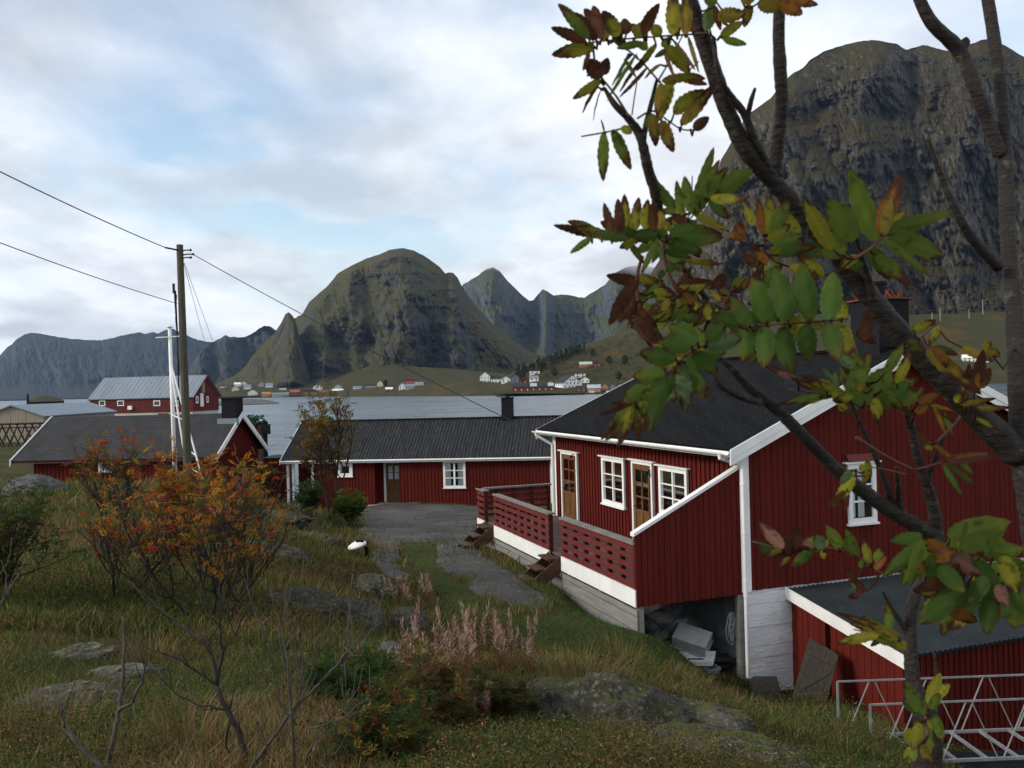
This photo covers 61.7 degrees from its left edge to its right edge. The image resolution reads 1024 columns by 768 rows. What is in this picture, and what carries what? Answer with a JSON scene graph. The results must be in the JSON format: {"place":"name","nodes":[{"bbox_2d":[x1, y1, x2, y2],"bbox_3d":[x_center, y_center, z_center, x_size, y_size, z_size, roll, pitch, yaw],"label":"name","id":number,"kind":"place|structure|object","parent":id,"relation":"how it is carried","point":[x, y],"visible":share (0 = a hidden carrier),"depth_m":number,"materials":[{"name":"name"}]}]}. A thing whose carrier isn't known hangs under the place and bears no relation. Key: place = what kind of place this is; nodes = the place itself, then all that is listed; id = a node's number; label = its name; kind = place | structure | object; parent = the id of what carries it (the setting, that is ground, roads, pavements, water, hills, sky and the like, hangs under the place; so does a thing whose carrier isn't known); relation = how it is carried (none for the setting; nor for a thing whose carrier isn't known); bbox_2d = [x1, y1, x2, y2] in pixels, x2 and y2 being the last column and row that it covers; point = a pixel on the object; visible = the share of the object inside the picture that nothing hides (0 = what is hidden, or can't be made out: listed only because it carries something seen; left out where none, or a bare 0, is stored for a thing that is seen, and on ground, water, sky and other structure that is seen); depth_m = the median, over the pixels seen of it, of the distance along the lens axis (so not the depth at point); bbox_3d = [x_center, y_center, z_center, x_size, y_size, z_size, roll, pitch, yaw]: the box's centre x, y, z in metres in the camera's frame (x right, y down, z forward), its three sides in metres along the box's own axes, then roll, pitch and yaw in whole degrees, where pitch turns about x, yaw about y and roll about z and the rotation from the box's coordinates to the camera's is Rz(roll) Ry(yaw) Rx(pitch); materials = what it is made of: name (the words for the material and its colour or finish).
{"place":"outdoors","nodes":[
{"label":"outdoors","id":0,"kind":"place"},
{"bbox_2d":[0,329,212,400],"bbox_3d":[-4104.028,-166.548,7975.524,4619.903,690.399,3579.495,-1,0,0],"label":"mountain range","id":1,"kind":"structure","parent":0,"point":[33,365],"depth_m":7506.78,"materials":[{"name":"stone"}]},
{"bbox_2d":[188,326,275,384],"bbox_3d":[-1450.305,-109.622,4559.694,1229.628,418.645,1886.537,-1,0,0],"label":"mountain range","id":2,"kind":"structure","parent":0,"point":[225,357],"depth_m":4484.69,"materials":[{"name":"stone"}]},
{"bbox_2d":[215,312,311,387],"bbox_3d":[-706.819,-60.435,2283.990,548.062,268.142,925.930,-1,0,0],"label":"mountain","id":3,"kind":"structure","parent":0,"point":[278,358],"depth_m":2098.19,"materials":[{"name":"stone"}]},
{"bbox_2d":[217,364,509,397],"bbox_3d":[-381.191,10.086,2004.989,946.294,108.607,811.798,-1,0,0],"label":"hill","id":4,"kind":"structure","parent":0,"point":[393,372],"depth_m":1892.45,"materials":[{"name":"plant"}]},
{"bbox_2d":[302,381,530,396],"bbox_3d":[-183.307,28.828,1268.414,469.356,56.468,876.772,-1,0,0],"label":"headland","id":5,"kind":"structure","parent":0,"point":[472,388],"depth_m":1015.48,"materials":[{"name":"plant"}]},
{"bbox_2d":[294,248,543,386],"bbox_3d":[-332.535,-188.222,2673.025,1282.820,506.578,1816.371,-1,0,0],"label":"mountain","id":6,"kind":"structure","parent":0,"point":[403,307],"depth_m":2304.37,"materials":[{"name":"stone"}]},
{"bbox_2d":[360,502,551,606],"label":"gravel road","id":7,"kind":"structure","parent":0,"point":[397,516],"depth_m":25.96,"materials":[{"name":"gravel"}]},
{"bbox_2d":[0,442,989,767],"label":"ground","id":8,"kind":"structure","parent":0,"point":[6,456],"depth_m":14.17,"materials":[{"name":"plant"}]},
{"bbox_2d":[0,540,40,605],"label":"bare shrub","id":9,"kind":"object","parent":8,"relation":"on","point":[5,596],"visible":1,"depth_m":5.42,"materials":[{"name":"brown plant"}]},
{"bbox_2d":[0,422,44,446],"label":"drying rack","id":10,"kind":"object","parent":8,"relation":"on","point":[20,432],"visible":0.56,"depth_m":83.94,"materials":[{"name":"brown wood"}]},
{"bbox_2d":[1,474,68,495],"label":"boulder","id":11,"kind":"object","parent":8,"relation":"on","point":[30,480],"visible":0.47,"depth_m":22.73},
{"bbox_2d":[0,474,90,591],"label":"willow shrub","id":12,"kind":"object","parent":8,"relation":"on","point":[7,534],"visible":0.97,"depth_m":11.45,"materials":[{"name":"green plant"}]},
{"bbox_2d":[0,402,116,441],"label":"grey shed","id":13,"kind":"structure","parent":8,"relation":"on","point":[25,413],"depth_m":101.19,"materials":[{"name":"metal"}]},
{"bbox_2d":[12,679,128,712],"bbox_3d":[-3.650,2.705,7.063,1.113,0.449,0.789,-1,0,0],"label":"rock outcrop","id":14,"kind":"object","parent":8,"relation":"on","point":[59,687],"visible":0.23,"depth_m":7.00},
{"bbox_2d":[0,671,142,751],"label":"grass tuft","id":15,"kind":"object","parent":8,"relation":"on","point":[35,716],"visible":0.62,"depth_m":5.99,"materials":[{"name":"plant"}]},
{"bbox_2d":[57,651,106,767],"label":"bare shrub","id":16,"kind":"object","parent":8,"relation":"on","point":[87,753],"visible":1,"depth_m":4.41,"materials":[{"name":"brown plant"}]},
{"bbox_2d":[49,642,120,659],"bbox_3d":[-4.608,2.951,9.153,0.823,0.330,0.710,-1,0,0],"label":"rock outcrop","id":17,"kind":"object","parent":8,"relation":"on","point":[87,649],"visible":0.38,"depth_m":9.08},
{"bbox_2d":[54,425,176,536],"bbox_3d":[-7.912,1.986,17.092,1.249,2.349,2.153,-2,0,40],"label":"rowan shrub","id":18,"kind":"object","parent":8,"relation":"on","point":[88,472],"visible":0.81,"depth_m":16.93,"materials":[{"name":"orange plant"}]},
{"bbox_2d":[105,616,148,767],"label":"bare shrub","id":19,"kind":"object","parent":8,"relation":"on","point":[120,706],"visible":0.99,"depth_m":4.72,"materials":[{"name":"brown plant"}]},
{"bbox_2d":[87,662,171,682],"bbox_3d":[-3.749,2.916,8.341,0.982,0.370,0.729,-1,0,0],"label":"rock outcrop","id":20,"kind":"object","parent":8,"relation":"on","point":[116,669],"visible":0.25,"depth_m":8.27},
{"bbox_2d":[70,476,188,503],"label":"grass tuft","id":21,"kind":"object","parent":8,"relation":"on","point":[125,489],"visible":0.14,"depth_m":21.89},
{"bbox_2d":[68,486,207,599],"bbox_3d":[-5.006,2.216,11.712,1.982,1.781,1.403,-1,0,-36],"label":"rowan shrub","id":22,"kind":"object","parent":8,"relation":"on","point":[143,542],"visible":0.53,"depth_m":11.58,"materials":[{"name":"orange plant"}]},
{"bbox_2d":[9,397,267,496],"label":"red house","id":23,"kind":"structure","parent":8,"relation":"on","point":[231,428],"depth_m":42.07,"materials":[{"name":"grey tile"}]},
{"bbox_2d":[100,623,198,665],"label":"grass tuft","id":24,"kind":"object","parent":8,"relation":"on","point":[155,649],"visible":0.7,"depth_m":9.16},
{"bbox_2d":[87,374,221,415],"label":"red warehouse","id":25,"kind":"structure","parent":8,"relation":"on","point":[126,396],"depth_m":181.40,"materials":[{"name":"metal"}]},
{"bbox_2d":[165,244,193,481],"bbox_3d":[-11.079,-0.471,28.992,1.003,8.486,0.312,-1,0,4],"label":"power pole","id":26,"kind":"object","parent":8,"relation":"on","point":[185,411],"visible":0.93,"depth_m":28.90,"materials":[{"name":"brown wood"}]},
{"bbox_2d":[0,171,164,247],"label":"power cable","id":27,"kind":"object","parent":26,"relation":"attached to","point":[77,208],"visible":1,"depth_m":23.99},
{"bbox_2d":[0,242,176,303],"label":"power cable","id":28,"kind":"object","parent":26,"relation":"attached to","point":[81,272],"visible":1,"depth_m":24.29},
{"bbox_2d":[194,255,549,439],"bbox_3d":[-4.816,-1.383,26.769,12.410,6.300,0.026,-2,0,20],"label":"power cable","id":29,"kind":"object","parent":26,"relation":"attached to","point":[373,351],"visible":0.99,"depth_m":26.55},
{"bbox_2d":[156,291,202,478],"bbox_3d":[-12.290,0.300,31.326,1.095,7.832,3.511,-1,0,-35],"label":"white mast","id":30,"kind":"object","parent":8,"relation":"on","point":[172,377],"visible":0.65,"depth_m":31.44,"materials":[{"name":"metal"}]},
{"bbox_2d":[107,674,255,757],"bbox_3d":[-2.032,2.083,5.271,0.916,0.490,0.971,-2,0,19],"label":"grass tuft","id":31,"kind":"object","parent":8,"relation":"on","point":[187,728],"visible":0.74,"depth_m":5.33,"materials":[{"name":"plant"}]},
{"bbox_2d":[137,435,226,555],"bbox_3d":[-5.686,2.010,14.815,1.739,2.297,1.211,-2,0,27],"label":"rowan shrub","id":32,"kind":"object","parent":8,"relation":"on","point":[175,498],"visible":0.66,"depth_m":14.79,"materials":[{"name":"orange plant"}]},
{"bbox_2d":[120,547,259,764],"bbox_3d":[-1.850,1.822,4.873,0.843,1.756,0.323,-1,0,0],"label":"bare shrub","id":33,"kind":"object","parent":8,"relation":"on","point":[226,708],"visible":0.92,"depth_m":4.90,"materials":[{"name":"brown plant"}]},
{"bbox_2d":[60,441,322,619],"bbox_3d":[-3.902,1.944,11.270,2.801,2.574,3.078,-1,0,0],"label":"rowan shrub","id":34,"kind":"object","parent":8,"relation":"on","point":[224,518],"visible":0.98,"depth_m":11.26,"materials":[{"name":"orange plant"}]},
{"bbox_2d":[212,452,280,539],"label":"rowan shrub","id":35,"kind":"object","parent":8,"relation":"on","point":[245,485],"visible":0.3,"depth_m":17.24,"materials":[{"name":"orange plant"}]},
{"bbox_2d":[254,420,270,497],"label":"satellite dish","id":36,"kind":"object","parent":8,"relation":"on","point":[265,428],"visible":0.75,"depth_m":48.85,"materials":[{"name":"black metal"}]},
{"bbox_2d":[218,539,309,563],"bbox_3d":[-4.956,3.318,16.298,2.207,0.664,1.303,-1,0,0],"label":"rock ledge","id":37,"kind":"object","parent":8,"relation":"on","point":[286,549],"visible":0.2,"depth_m":16.16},
{"bbox_2d":[246,462,282,498],"bbox_3d":[-9.462,3.843,32.674,1.511,1.731,1.482,-1,0,-43],"label":"rowan sapling","id":38,"kind":"object","parent":8,"relation":"on","point":[270,476],"visible":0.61,"depth_m":32.62,"materials":[{"name":"orange plant"}]},
{"bbox_2d":[0,474,551,570],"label":"grass","id":39,"kind":"structure","parent":8,"relation":"on","point":[348,535],"depth_m":23.40,"materials":[{"name":"plant"}]},
{"bbox_2d":[263,455,292,504],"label":"red annex","id":40,"kind":"object","parent":8,"relation":"on","point":[283,484],"visible":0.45,"depth_m":47.17,"materials":[{"name":"paint"}]},
{"bbox_2d":[255,509,313,528],"bbox_3d":[-7.562,4.184,26.221,3.169,0.623,2.061,-1,0,0],"label":"rock ledge","id":41,"kind":"object","parent":8,"relation":"on","point":[303,521],"visible":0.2,"depth_m":25.73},
{"bbox_2d":[242,545,349,587],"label":"grass tuft","id":42,"kind":"object","parent":8,"relation":"on","point":[292,571],"visible":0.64,"depth_m":15.16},
{"bbox_2d":[255,583,347,623],"bbox_3d":[-3.102,3.430,12.397,1.434,0.992,1.153,-1,0,0],"label":"rock outcrop","id":43,"kind":"object","parent":8,"relation":"on","point":[323,598],"visible":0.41,"depth_m":12.32,"materials":[{"name":"stone"}]},
{"bbox_2d":[287,478,326,516],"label":"green shrub","id":44,"kind":"object","parent":8,"relation":"on","point":[313,493],"visible":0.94,"depth_m":28.84,"materials":[{"name":"green plant"}]},
{"bbox_2d":[244,566,384,767],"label":"bare shrub","id":45,"kind":"object","parent":8,"relation":"on","point":[290,714],"visible":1,"depth_m":4.60,"materials":[{"name":"brown plant"}]},
{"bbox_2d":[297,531,344,546],"bbox_3d":[-5.808,4.338,23.564,2.757,0.554,1.345,-2,0,31],"label":"rock ledge","id":46,"kind":"object","parent":8,"relation":"on","point":[331,542],"visible":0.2,"depth_m":23.16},
{"bbox_2d":[285,383,366,519],"bbox_3d":[-6.635,2.457,30.660,2.807,5.058,4.149,-1,0,0],"label":"rowan tree","id":47,"kind":"object","parent":8,"relation":"on","point":[318,424],"visible":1,"depth_m":30.73,"materials":[{"name":"green plant"}]},
{"bbox_2d":[322,487,370,524],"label":"green shrub","id":48,"kind":"object","parent":8,"relation":"on","point":[351,510],"visible":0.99,"depth_m":29.78,"materials":[{"name":"green plant"}]},
{"bbox_2d":[299,640,399,707],"bbox_3d":[-1.366,2.457,7.096,0.913,0.653,0.753,-1,0,0],"label":"shrub","id":49,"kind":"object","parent":8,"relation":"on","point":[377,663],"visible":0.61,"depth_m":7.03,"materials":[{"name":"green plant"}]},
{"bbox_2d":[348,539,368,558],"bbox_3d":[-3.854,4.232,21.390,0.472,0.691,0.463,-2,0,21],"label":"bollard lamp","id":50,"kind":"object","parent":8,"relation":"on","point":[357,543],"visible":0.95,"depth_m":21.32,"materials":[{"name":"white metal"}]},
{"bbox_2d":[338,595,388,635],"bbox_3d":[-2.545,3.634,12.931,1.305,0.881,1.328,-1,0,0],"label":"rock outcrop","id":51,"kind":"object","parent":8,"relation":"on","point":[360,606],"visible":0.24,"depth_m":12.81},
{"bbox_2d":[343,533,400,554],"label":"grass tuft","id":52,"kind":"object","parent":8,"relation":"on","point":[373,547],"visible":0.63,"depth_m":23.17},
{"bbox_2d":[352,573,397,600],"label":"rock outcrop","id":53,"kind":"object","parent":8,"relation":"on","point":[371,582],"visible":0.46,"depth_m":15.07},
{"bbox_2d":[319,672,444,767],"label":"shrub","id":54,"kind":"object","parent":8,"relation":"on","point":[364,724],"visible":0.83,"depth_m":4.95,"materials":[{"name":"green plant"}]},
{"bbox_2d":[375,640,404,654],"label":"boulder","id":55,"kind":"object","parent":8,"relation":"on","point":[384,645],"visible":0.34,"depth_m":10.44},
{"bbox_2d":[387,606,428,636],"bbox_3d":[-1.630,3.817,13.463,0.650,0.660,0.596,-1,0,0],"label":"boulder","id":56,"kind":"object","parent":8,"relation":"on","point":[404,612],"visible":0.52,"depth_m":13.29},
{"bbox_2d":[279,395,561,508],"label":"red house","id":57,"kind":"structure","parent":8,"relation":"on","point":[457,460],"depth_m":42.31,"materials":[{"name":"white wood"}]},
{"bbox_2d":[336,463,352,477],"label":"window","id":58,"kind":"structure","parent":57,"relation":"in","point":[349,472],"depth_m":42.34,"materials":[{"name":"white paint"}]},
{"bbox_2d":[383,462,399,501],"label":"door","id":59,"kind":"structure","parent":57,"relation":"in","point":[391,469],"depth_m":42.95,"materials":[{"name":"brown wood"}]},
{"bbox_2d":[443,461,465,488],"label":"window","id":60,"kind":"structure","parent":57,"relation":"in","point":[454,472],"depth_m":41.68,"materials":[{"name":"white paint"}]},
{"bbox_2d":[361,635,492,727],"bbox_3d":[-0.656,2.341,6.495,1.049,0.740,1.120,-1,0,0],"label":"shrub","id":61,"kind":"object","parent":8,"relation":"on","point":[423,677],"visible":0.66,"depth_m":6.34,"materials":[{"name":"green plant"}]},
{"bbox_2d":[448,610,457,678],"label":"fireweed","id":62,"kind":"object","parent":8,"relation":"on","point":[454,631],"visible":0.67,"depth_m":8.58,"materials":[{"name":"pink plant"}]},
{"bbox_2d":[0,606,906,767],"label":"grass","id":63,"kind":"structure","parent":8,"relation":"on","point":[219,758],"depth_m":5.88,"materials":[{"name":"plant"}]},
{"bbox_2d":[462,611,475,674],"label":"fireweed","id":64,"kind":"object","parent":8,"relation":"on","point":[464,614],"visible":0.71,"depth_m":8.53,"materials":[{"name":"pink plant"}]},
{"bbox_2d":[457,522,493,549],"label":"deck steps","id":65,"kind":"structure","parent":8,"relation":"on","point":[479,535],"depth_m":22.86,"materials":[{"name":"brown wood"}]},
{"bbox_2d":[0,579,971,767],"bbox_3d":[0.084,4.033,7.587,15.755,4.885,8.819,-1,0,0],"label":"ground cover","id":66,"kind":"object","parent":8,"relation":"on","point":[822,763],"visible":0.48,"depth_m":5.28,"materials":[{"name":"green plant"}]},
{"bbox_2d":[457,661,545,721],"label":"shrub","id":67,"kind":"object","parent":8,"relation":"on","point":[506,697],"visible":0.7,"depth_m":6.83,"materials":[{"name":"green plant"}]},
{"bbox_2d":[496,615,512,677],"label":"fireweed","id":68,"kind":"object","parent":8,"relation":"on","point":[502,646],"visible":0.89,"depth_m":9.36,"materials":[{"name":"pink plant"}]},
{"bbox_2d":[517,551,560,584],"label":"deck steps","id":69,"kind":"structure","parent":8,"relation":"on","point":[542,569],"depth_m":18.50,"materials":[{"name":"brown wood"}]},
{"bbox_2d":[398,542,722,684],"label":"lawn","id":70,"kind":"structure","parent":8,"relation":"on","point":[561,625],"depth_m":14.57,"materials":[{"name":"green plant"}]},
{"bbox_2d":[512,638,645,679],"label":"grass tuft","id":71,"kind":"object","parent":8,"relation":"on","point":[578,672],"visible":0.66,"depth_m":9.88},
{"bbox_2d":[516,671,694,732],"bbox_3d":[0.708,2.978,7.272,1.845,1.057,1.438,-1,0,0],"label":"rock outcrop","id":72,"kind":"object","parent":8,"relation":"on","point":[595,690],"visible":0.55,"depth_m":7.07,"materials":[{"name":"stone"}]},
{"bbox_2d":[574,626,674,675],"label":"grass tuft","id":73,"kind":"object","parent":8,"relation":"on","point":[610,649],"visible":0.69,"depth_m":12.73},
{"bbox_2d":[645,628,669,639],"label":"stone","id":74,"kind":"object","parent":8,"relation":"on","point":[661,633],"visible":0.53,"depth_m":16.58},
{"bbox_2d":[644,619,658,631],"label":"stone","id":75,"kind":"object","parent":74,"relation":"on","point":[650,625],"visible":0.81,"depth_m":16.55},
{"bbox_2d":[646,608,676,627],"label":"stone","id":76,"kind":"object","parent":74,"relation":"on","point":[662,618],"visible":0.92,"depth_m":16.57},
{"bbox_2d":[644,610,687,631],"bbox_3d":[3.024,4.747,17.060,0.836,0.354,0.464,-1,0,-8],"label":"grey crate","id":77,"kind":"object","parent":74,"relation":"on","point":[681,616],"visible":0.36,"depth_m":16.90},
{"bbox_2d":[679,651,715,665],"bbox_3d":[3.478,5.194,16.224,0.698,0.243,0.393,-2,0,24],"label":"white tray","id":78,"kind":"object","parent":8,"relation":"on","point":[709,658],"visible":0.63,"depth_m":16.11,"materials":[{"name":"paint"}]},
{"bbox_2d":[671,622,712,657],"bbox_3d":[3.473,4.944,16.565,0.756,0.591,0.533,-2,0,28],"label":"grey crate","id":79,"kind":"object","parent":78,"relation":"on","point":[693,640],"visible":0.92,"depth_m":16.44,"materials":[{"name":"plastic"}]},
{"bbox_2d":[687,652,736,668],"bbox_3d":[3.898,5.323,16.457,1.782,0.287,0.458,-1,0,-9],"label":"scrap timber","id":80,"kind":"object","parent":8,"relation":"on","point":[723,657],"visible":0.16,"depth_m":16.38,"materials":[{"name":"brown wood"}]},
{"bbox_2d":[675,696,755,732],"bbox_3d":[1.355,3.131,7.379,1.630,0.867,1.356,-1,0,0],"label":"rock outcrop","id":81,"kind":"object","parent":8,"relation":"on","point":[703,711],"visible":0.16,"depth_m":7.18,"materials":[{"name":"stone"}]},
{"bbox_2d":[642,721,817,767],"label":"rock outcrop","id":82,"kind":"object","parent":8,"relation":"on","point":[729,733],"visible":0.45,"depth_m":6.15,"materials":[{"name":"stone"}]},
{"bbox_2d":[476,281,1023,690],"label":"red house","id":83,"kind":"structure","parent":8,"relation":"on","point":[674,507],"depth_m":17.06,"materials":[{"name":"paint"}]},
{"bbox_2d":[557,449,579,520],"bbox_3d":[1.564,2.773,23.463,0.100,1.885,1.351,-1,0,-19],"label":"door","id":84,"kind":"structure","parent":83,"relation":"in","point":[570,503],"depth_m":23.44,"materials":[{"name":"brown wood"}]},
{"bbox_2d":[597,455,626,509],"bbox_3d":[2.447,2.389,20.934,0.100,1.228,1.429,-1,0,-19],"label":"window","id":85,"kind":"structure","parent":83,"relation":"in","point":[613,481],"depth_m":20.92,"materials":[{"name":"white paint"}]},
{"bbox_2d":[627,458,655,530],"bbox_3d":[2.960,2.698,19.502,0.100,1.940,1.231,-1,0,-19],"label":"door","id":86,"kind":"structure","parent":83,"relation":"in","point":[642,485],"depth_m":19.50,"materials":[{"name":"brown wood"}]},
{"bbox_2d":[654,464,690,514],"bbox_3d":[3.403,2.306,18.219,0.100,1.120,1.381,-1,0,-19],"label":"window","id":87,"kind":"structure","parent":83,"relation":"in","point":[673,482],"depth_m":18.31,"materials":[{"name":"white paint"}]},
{"bbox_2d":[726,612,735,644],"bbox_3d":[4.148,4.617,16.230,0.253,0.630,0.037,-1,0,-19],"label":"rope coil","id":88,"kind":"object","parent":83,"relation":"hanging from","point":[733,628],"visible":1,"depth_m":16.22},
{"bbox_2d":[842,453,881,526],"bbox_3d":[6.895,2.072,16.851,0.878,1.397,0.120,-1,0,-19],"label":"window","id":89,"kind":"structure","parent":83,"relation":"in","point":[860,513],"depth_m":16.86,"materials":[{"name":"white paint"}]},
{"bbox_2d":[749,676,781,702],"bbox_3d":[4.587,5.578,15.383,0.719,0.604,0.800,-1,0,0],"label":"wooden block","id":90,"kind":"object","parent":8,"relation":"on","point":[765,682],"depth_m":15.26,"materials":[{"name":"brown wood"}]},
{"bbox_2d":[551,0,1023,555],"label":"rowan tree","id":91,"kind":"object","parent":8,"relation":"on","point":[675,238],"visible":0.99,"depth_m":1.03,"materials":[{"name":"green plant"}]},
{"bbox_2d":[792,637,838,701],"bbox_3d":[5.164,4.918,14.600,0.765,0.972,0.534,-1,0,-45],"label":"leaning door","id":92,"kind":"structure","parent":8,"relation":"on","point":[820,657],"depth_m":14.63,"materials":[{"name":"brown wood"}]},
{"bbox_2d":[711,342,1023,767],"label":"rowan tree","id":93,"kind":"object","parent":8,"relation":"on","point":[935,568],"visible":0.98,"depth_m":1.04,"materials":[{"name":"green plant"}]},
{"bbox_2d":[785,563,1023,750],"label":"red shed","id":94,"kind":"structure","parent":8,"relation":"on","point":[973,649],"depth_m":14.45,"materials":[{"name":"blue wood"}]},
{"bbox_2d":[836,674,1023,762],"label":"gangway","id":95,"kind":"object","parent":8,"relation":"on","point":[983,732],"visible":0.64,"depth_m":12.28,"materials":[{"name":"metal"}]},
{"bbox_2d":[943,750,1023,767],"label":"dark platform","id":96,"kind":"structure","parent":8,"relation":"on","point":[999,764],"depth_m":12.34,"materials":[{"name":"black metal"}]},
{"bbox_2d":[0,383,1006,505],"bbox_3d":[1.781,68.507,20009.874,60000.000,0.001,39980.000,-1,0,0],"label":"sea","id":97,"kind":"structure","parent":0,"point":[281,419],"depth_m":400.82,"materials":[{"name":"grey liquid"}]},
{"bbox_2d":[29,396,63,403],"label":"skerry","id":98,"kind":"structure","parent":97,"relation":"in","point":[43,400],"depth_m":679.63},
{"bbox_2d":[219,399,278,404],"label":"skerry","id":99,"kind":"structure","parent":97,"relation":"in","point":[254,401],"depth_m":682.72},
{"bbox_2d":[0,0,1023,354],"label":"sky","id":100,"kind":"structure","parent":0,"point":[288,145],"materials":[{"name":"white"}]},
{"bbox_2d":[462,265,654,355],"bbox_3d":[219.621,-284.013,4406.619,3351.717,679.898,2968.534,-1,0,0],"label":"mountain","id":101,"kind":"structure","parent":0,"point":[544,323],"depth_m":4301.82,"materials":[{"name":"stone"}]},
{"bbox_2d":[496,312,1007,393],"bbox_3d":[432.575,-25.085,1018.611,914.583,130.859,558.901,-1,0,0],"label":"hill","id":102,"kind":"structure","parent":0,"point":[975,330],"depth_m":945.90,"materials":[{"name":"plant"}]},
{"bbox_2d":[220,334,652,392],"bbox_3d":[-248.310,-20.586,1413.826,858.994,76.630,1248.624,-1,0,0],"label":"scrub","id":103,"kind":"object","parent":102,"relation":"on","point":[575,364],"visible":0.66,"depth_m":927.93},
{"bbox_2d":[512,383,554,395],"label":"red warehouse","id":104,"kind":"structure","parent":102,"relation":"on","point":[532,386],"depth_m":764.99,"materials":[{"name":"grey wood"}]},
{"bbox_2d":[515,342,585,378],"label":"spruce wood","id":105,"kind":"object","parent":102,"relation":"on","point":[524,369],"visible":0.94,"depth_m":974.58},
{"bbox_2d":[554,375,581,393],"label":"white warehouse","id":106,"kind":"structure","parent":102,"relation":"on","point":[566,381],"depth_m":775.06,"materials":[{"name":"paint"}]},
{"bbox_2d":[615,39,1023,334],"bbox_3d":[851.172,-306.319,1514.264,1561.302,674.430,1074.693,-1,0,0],"label":"mountain","id":107,"kind":"structure","parent":0,"point":[873,114],"depth_m":1368.11,"materials":[{"name":"stone"}]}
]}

